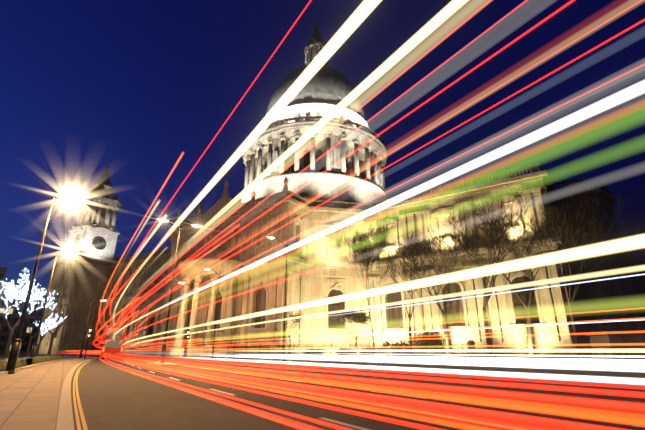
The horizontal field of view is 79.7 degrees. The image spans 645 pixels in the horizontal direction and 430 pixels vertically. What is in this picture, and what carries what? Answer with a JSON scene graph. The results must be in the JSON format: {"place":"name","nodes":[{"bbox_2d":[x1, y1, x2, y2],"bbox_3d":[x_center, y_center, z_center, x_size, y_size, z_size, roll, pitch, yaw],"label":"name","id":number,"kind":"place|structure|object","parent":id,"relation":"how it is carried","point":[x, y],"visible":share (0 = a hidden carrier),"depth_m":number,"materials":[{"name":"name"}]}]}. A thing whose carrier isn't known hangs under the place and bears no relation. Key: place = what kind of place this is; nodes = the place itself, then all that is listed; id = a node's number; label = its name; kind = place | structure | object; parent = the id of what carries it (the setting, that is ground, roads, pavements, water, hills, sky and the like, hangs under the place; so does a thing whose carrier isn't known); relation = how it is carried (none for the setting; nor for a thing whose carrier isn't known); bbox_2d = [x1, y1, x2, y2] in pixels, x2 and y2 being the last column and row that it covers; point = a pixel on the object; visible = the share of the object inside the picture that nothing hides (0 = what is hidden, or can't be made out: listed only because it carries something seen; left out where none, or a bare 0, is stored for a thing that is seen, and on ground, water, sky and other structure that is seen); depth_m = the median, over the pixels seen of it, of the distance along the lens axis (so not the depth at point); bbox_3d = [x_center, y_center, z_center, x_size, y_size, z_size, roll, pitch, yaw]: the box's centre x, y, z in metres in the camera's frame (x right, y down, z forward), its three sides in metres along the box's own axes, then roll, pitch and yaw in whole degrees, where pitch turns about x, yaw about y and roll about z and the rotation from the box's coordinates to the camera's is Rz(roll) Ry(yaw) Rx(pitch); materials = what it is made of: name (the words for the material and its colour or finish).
{"place":"outdoors","nodes":[
{"label":"outdoors","id":0,"kind":"place"},
{"bbox_2d":[0,355,72,365],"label":"lawn","id":1,"kind":"structure","parent":0,"point":[1,356],"depth_m":63.32,"materials":[{"name":"green plant"}]},
{"bbox_2d":[0,267,7,291],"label":"building","id":2,"kind":"structure","parent":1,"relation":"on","point":[2,272],"depth_m":143.46,"materials":[{"name":"stone"}]},
{"bbox_2d":[0,358,26,371],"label":"hedge","id":3,"kind":"object","parent":1,"relation":"on","point":[21,362],"visible":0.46,"depth_m":19.76,"materials":[{"name":"green plant"}]},
{"bbox_2d":[0,268,59,358],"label":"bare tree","id":4,"kind":"object","parent":1,"relation":"on","point":[6,353],"visible":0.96,"depth_m":41.49,"materials":[{"name":"white plant"}]},
{"bbox_2d":[11,302,57,356],"bbox_3d":[-46.094,18.144,62.044,6.159,9.003,7.603,-15,-24,36],"label":"bare tree","id":5,"kind":"object","parent":1,"relation":"on","point":[33,336],"visible":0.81,"depth_m":61.78,"materials":[{"name":"brown plant"}]},
{"bbox_2d":[23,355,62,363],"bbox_3d":[-23.819,12.398,33.120,1.038,0.669,19.120,10,-22,-26],"label":"hedge","id":6,"kind":"object","parent":1,"relation":"on","point":[40,359],"visible":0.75,"depth_m":30.20,"materials":[{"name":"green plant"}]},
{"bbox_2d":[33,315,64,355],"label":"tree lights","id":7,"kind":"object","parent":1,"relation":"on","point":[41,336],"visible":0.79,"depth_m":70.54,"materials":[{"name":"white plant"}]},
{"bbox_2d":[27,249,75,364],"bbox_3d":[-19.448,6.421,27.892,1.352,8.230,0.380,12,-23,-30],"label":"lamp","id":8,"kind":"object","parent":1,"relation":"on","point":[34,349],"visible":0.94,"depth_m":27.32,"materials":[{"name":"black metal"}]},
{"bbox_2d":[19,290,86,355],"bbox_3d":[-37.324,14.753,53.143,7.884,9.475,6.129,12,-23,-30],"label":"bare tree","id":9,"kind":"object","parent":1,"relation":"on","point":[50,344],"visible":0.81,"depth_m":53.32,"materials":[{"name":"brown plant"}]},
{"bbox_2d":[0,356,95,429],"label":"pavement","id":10,"kind":"structure","parent":0,"point":[29,398],"depth_m":8.35,"materials":[{"name":"stone"}]},
{"bbox_2d":[5,195,80,373],"bbox_3d":[-12.745,2.877,17.829,1.352,8.230,0.380,12,-23,-30],"label":"lamp","id":11,"kind":"object","parent":10,"relation":"on","point":[13,355],"visible":1,"depth_m":17.11,"materials":[{"name":"black metal"}]},
{"bbox_2d":[84,327,92,358],"bbox_3d":[-29.934,16.291,49.220,0.540,3.780,0.387,9,-22,-25],"label":"traffic light","id":12,"kind":"object","parent":10,"relation":"on","point":[89,332],"visible":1,"depth_m":49.54,"materials":[{"name":"black paint"}]},
{"bbox_2d":[79,300,105,357],"bbox_3d":[-33.649,16.540,56.624,2.102,8.230,0.380,12,-23,-30],"label":"lamp","id":13,"kind":"object","parent":10,"relation":"on","point":[81,352],"visible":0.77,"depth_m":55.86,"materials":[{"name":"black metal"}]},
{"bbox_2d":[0,0,644,328],"label":"sky","id":14,"kind":"structure","parent":0,"point":[168,96],"materials":[{"name":"blue"}]},
{"bbox_2d":[19,353,644,364],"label":"pavement","id":15,"kind":"structure","parent":0,"point":[588,360],"depth_m":43.96,"materials":[{"name":"grey concrete"}]},
{"bbox_2d":[179,282,192,356],"bbox_3d":[-22.945,16.939,63.177,2.402,11.830,0.380,12,-23,-30],"label":"lamp","id":16,"kind":"object","parent":15,"relation":"on","point":[188,321],"visible":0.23,"depth_m":63.57,"materials":[{"name":"metal"}]},
{"bbox_2d":[185,330,190,357],"bbox_3d":[-19.029,18.108,54.380,0.540,3.780,0.387,9,-22,-25],"label":"traffic light","id":17,"kind":"object","parent":15,"relation":"on","point":[187,334],"visible":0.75,"depth_m":54.72,"materials":[{"name":"black paint"}]},
{"bbox_2d":[205,268,220,357],"bbox_3d":[-15.425,13.213,52.595,2.402,11.830,0.380,12,-23,-30],"label":"lamp","id":18,"kind":"object","parent":15,"relation":"on","point":[212,355],"visible":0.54,"depth_m":52.81,"materials":[{"name":"metal"}]},
{"bbox_2d":[225,343,270,357],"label":"railings","id":19,"kind":"object","parent":15,"relation":"on","point":[246,355],"visible":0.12,"depth_m":53.72,"materials":[{"name":"black metal"}]},
{"bbox_2d":[270,342,277,357],"bbox_3d":[-6.439,17.947,51.303,0.920,2.040,0.920,0,-19,-1],"label":"pier railing","id":20,"kind":"object","parent":15,"relation":"on","point":[273,349],"depth_m":50.97,"materials":[{"name":"stone"}]},
{"bbox_2d":[268,236,287,360],"bbox_3d":[-4.512,7.880,37.452,2.402,11.830,0.380,12,-23,-30],"label":"lamp","id":21,"kind":"object","parent":15,"relation":"on","point":[283,346],"visible":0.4,"depth_m":37.55,"materials":[{"name":"grey metal"}]},
{"bbox_2d":[276,342,469,357],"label":"railings","id":22,"kind":"object","parent":15,"relation":"on","point":[353,348],"visible":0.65,"depth_m":51.33,"materials":[{"name":"black metal"}]},
{"bbox_2d":[466,340,476,357],"bbox_3d":[20.017,18.024,51.882,0.920,2.280,0.920,0,-19,-1],"label":"pier railing","id":23,"kind":"object","parent":15,"relation":"on","point":[471,348],"depth_m":51.61,"materials":[{"name":"stone"}]},
{"bbox_2d":[459,204,598,357],"bbox_3d":[30.345,8.961,56.159,18.466,22.254,14.159,-8,-21,22],"label":"plane tree","id":24,"kind":"object","parent":15,"relation":"on","point":[530,343],"visible":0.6,"depth_m":56.38,"materials":[{"name":"brown plant"}]},
{"bbox_2d":[533,194,644,358],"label":"plane tree","id":25,"kind":"object","parent":15,"relation":"on","point":[580,354],"visible":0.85,"depth_m":52.37,"materials":[{"name":"brown plant"}]},
{"bbox_2d":[585,331,644,359],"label":"wall","id":26,"kind":"structure","parent":15,"relation":"on","point":[617,345],"depth_m":42.93,"materials":[{"name":"white"}]},
{"bbox_2d":[336,348,356,354],"bbox_3d":[3.148,19.125,53.585,3.554,1.422,2.355,24,-30,-49],"label":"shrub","id":27,"kind":"object","parent":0,"point":[343,351],"visible":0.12,"depth_m":52.85,"materials":[{"name":"green plant"}]},
{"bbox_2d":[69,355,644,429],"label":"road","id":28,"kind":"structure","parent":0,"point":[116,393],"depth_m":9.21,"materials":[{"name":"grey asphalt"}]},
{"bbox_2d":[73,358,97,429],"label":"yellow lines","id":29,"kind":"object","parent":28,"relation":"on","point":[84,424],"visible":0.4,"depth_m":7.38,"materials":[{"name":"paint"}]},
{"bbox_2d":[100,324,126,358],"bbox_3d":[-29.079,17.768,53.986,2.544,4.368,10.642,9,-22,-25],"label":"double decker bus","id":30,"kind":"object","parent":28,"relation":"on","point":[114,340],"visible":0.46,"depth_m":49.54,"materials":[{"name":"red metal"}]},
{"bbox_2d":[146,362,180,365],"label":"traffic island","id":31,"kind":"structure","parent":28,"relation":"on","point":[160,364],"depth_m":28.75,"materials":[{"name":"stone"}]},
{"bbox_2d":[157,218,202,362],"bbox_3d":[-12.481,6.073,32.029,3.900,11.625,0.380,12,-23,-30],"label":"double lamp","id":32,"kind":"object","parent":31,"relation":"on","point":[163,353],"visible":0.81,"depth_m":31.80,"materials":[{"name":"grey metal"}]},
{"bbox_2d":[19,354,644,366],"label":"kerb","id":33,"kind":"structure","parent":28,"relation":"on","point":[401,362],"depth_m":35.52,"materials":[{"name":"stone"}]},
{"bbox_2d":[118,357,644,429],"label":"lane markings","id":34,"kind":"object","parent":28,"relation":"on","point":[345,424],"visible":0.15,"depth_m":6.27,"materials":[{"name":"white paint"}]},
{"label":"ground","id":35,"kind":"structure","parent":0,"visible":0},
{"bbox_2d":[0,284,46,353],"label":"tree","id":36,"kind":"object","parent":35,"relation":"on","point":[5,331],"visible":0.35,"depth_m":157.36,"materials":[{"name":"plant"}]},
{"bbox_2d":[0,354,78,375],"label":"edging kerb","id":37,"kind":"structure","parent":35,"relation":"on","point":[2,373],"depth_m":25.88,"materials":[{"name":"stone"}]},
{"bbox_2d":[56,356,96,429],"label":"kerb","id":38,"kind":"structure","parent":35,"relation":"on","point":[65,421],"depth_m":6.78,"materials":[{"name":"stone"}]},
{"bbox_2d":[37,19,644,357],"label":"cathedral","id":39,"kind":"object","parent":35,"relation":"on","point":[314,153],"visible":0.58,"depth_m":71.80,"materials":[{"name":"beige stone"}]},
{"label":"churchyard lawn","id":40,"kind":"structure","parent":0,"visible":0},
{"bbox_2d":[276,311,304,354],"bbox_3d":[-4.715,18.298,59.802,5.210,7.023,3.884,12,-23,-30],"label":"tree","id":41,"kind":"object","parent":40,"relation":"on","point":[296,318],"visible":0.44,"depth_m":60.35,"materials":[{"name":"brown plant"}]},
{"bbox_2d":[303,348,326,354],"bbox_3d":[-1.110,18.959,53.088,3.796,1.412,2.781,12,-23,-30],"label":"shrub","id":42,"kind":"object","parent":40,"relation":"on","point":[318,351],"visible":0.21,"depth_m":52.93,"materials":[{"name":"green plant"}]},
{"bbox_2d":[336,308,371,354],"bbox_3d":[4.581,17.611,58.115,5.029,7.195,5.629,1,-19,-3],"label":"tree","id":43,"kind":"object","parent":40,"relation":"on","point":[355,316],"visible":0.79,"depth_m":57.96,"materials":[{"name":"green plant"}]},
{"bbox_2d":[334,215,394,354],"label":"tree","id":44,"kind":"object","parent":40,"relation":"on","point":[363,243],"visible":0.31,"depth_m":65.91,"materials":[{"name":"green plant"}]},
{"bbox_2d":[359,346,385,354],"bbox_3d":[6.777,18.931,53.359,3.507,1.643,3.169,-17,-26,40],"label":"shrub","id":45,"kind":"object","parent":40,"relation":"on","point":[365,351],"visible":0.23,"depth_m":53.20,"materials":[{"name":"green plant"}]},
{"bbox_2d":[383,340,415,354],"bbox_3d":[10.886,18.923,54.797,4.247,2.601,3.627,12,-23,-30],"label":"evergreen shrub","id":46,"kind":"object","parent":40,"relation":"on","point":[410,351],"visible":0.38,"depth_m":54.48,"materials":[{"name":"green plant"}]},
{"bbox_2d":[372,254,442,354],"bbox_3d":[13.678,13.492,58.786,8.113,15.431,10.351,-18,-26,40],"label":"plane tree","id":47,"kind":"object","parent":40,"relation":"on","point":[412,283],"visible":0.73,"depth_m":59.62,"materials":[{"name":"brown plant"}]},
{"bbox_2d":[411,329,448,354],"bbox_3d":[15.418,18.273,54.989,6.182,3.949,5.200,12,-23,-30],"label":"evergreen shrub","id":48,"kind":"object","parent":40,"relation":"on","point":[434,337],"visible":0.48,"depth_m":53.58,"materials":[{"name":"green plant"}]},
{"bbox_2d":[380,225,480,354],"bbox_3d":[18.425,12.173,63.498,19.232,21.063,14.785,-4,-20,11],"label":"plane tree","id":49,"kind":"object","parent":40,"relation":"on","point":[410,252],"visible":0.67,"depth_m":63.00,"materials":[{"name":"brown plant"}]},
{"bbox_2d":[443,184,538,357],"bbox_3d":[27.726,8.965,61.156,16.717,25.554,16.116,12,-23,-30],"label":"plane tree","id":50,"kind":"object","parent":40,"relation":"on","point":[486,298],"visible":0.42,"depth_m":58.48,"materials":[{"name":"brown plant"}]}
]}

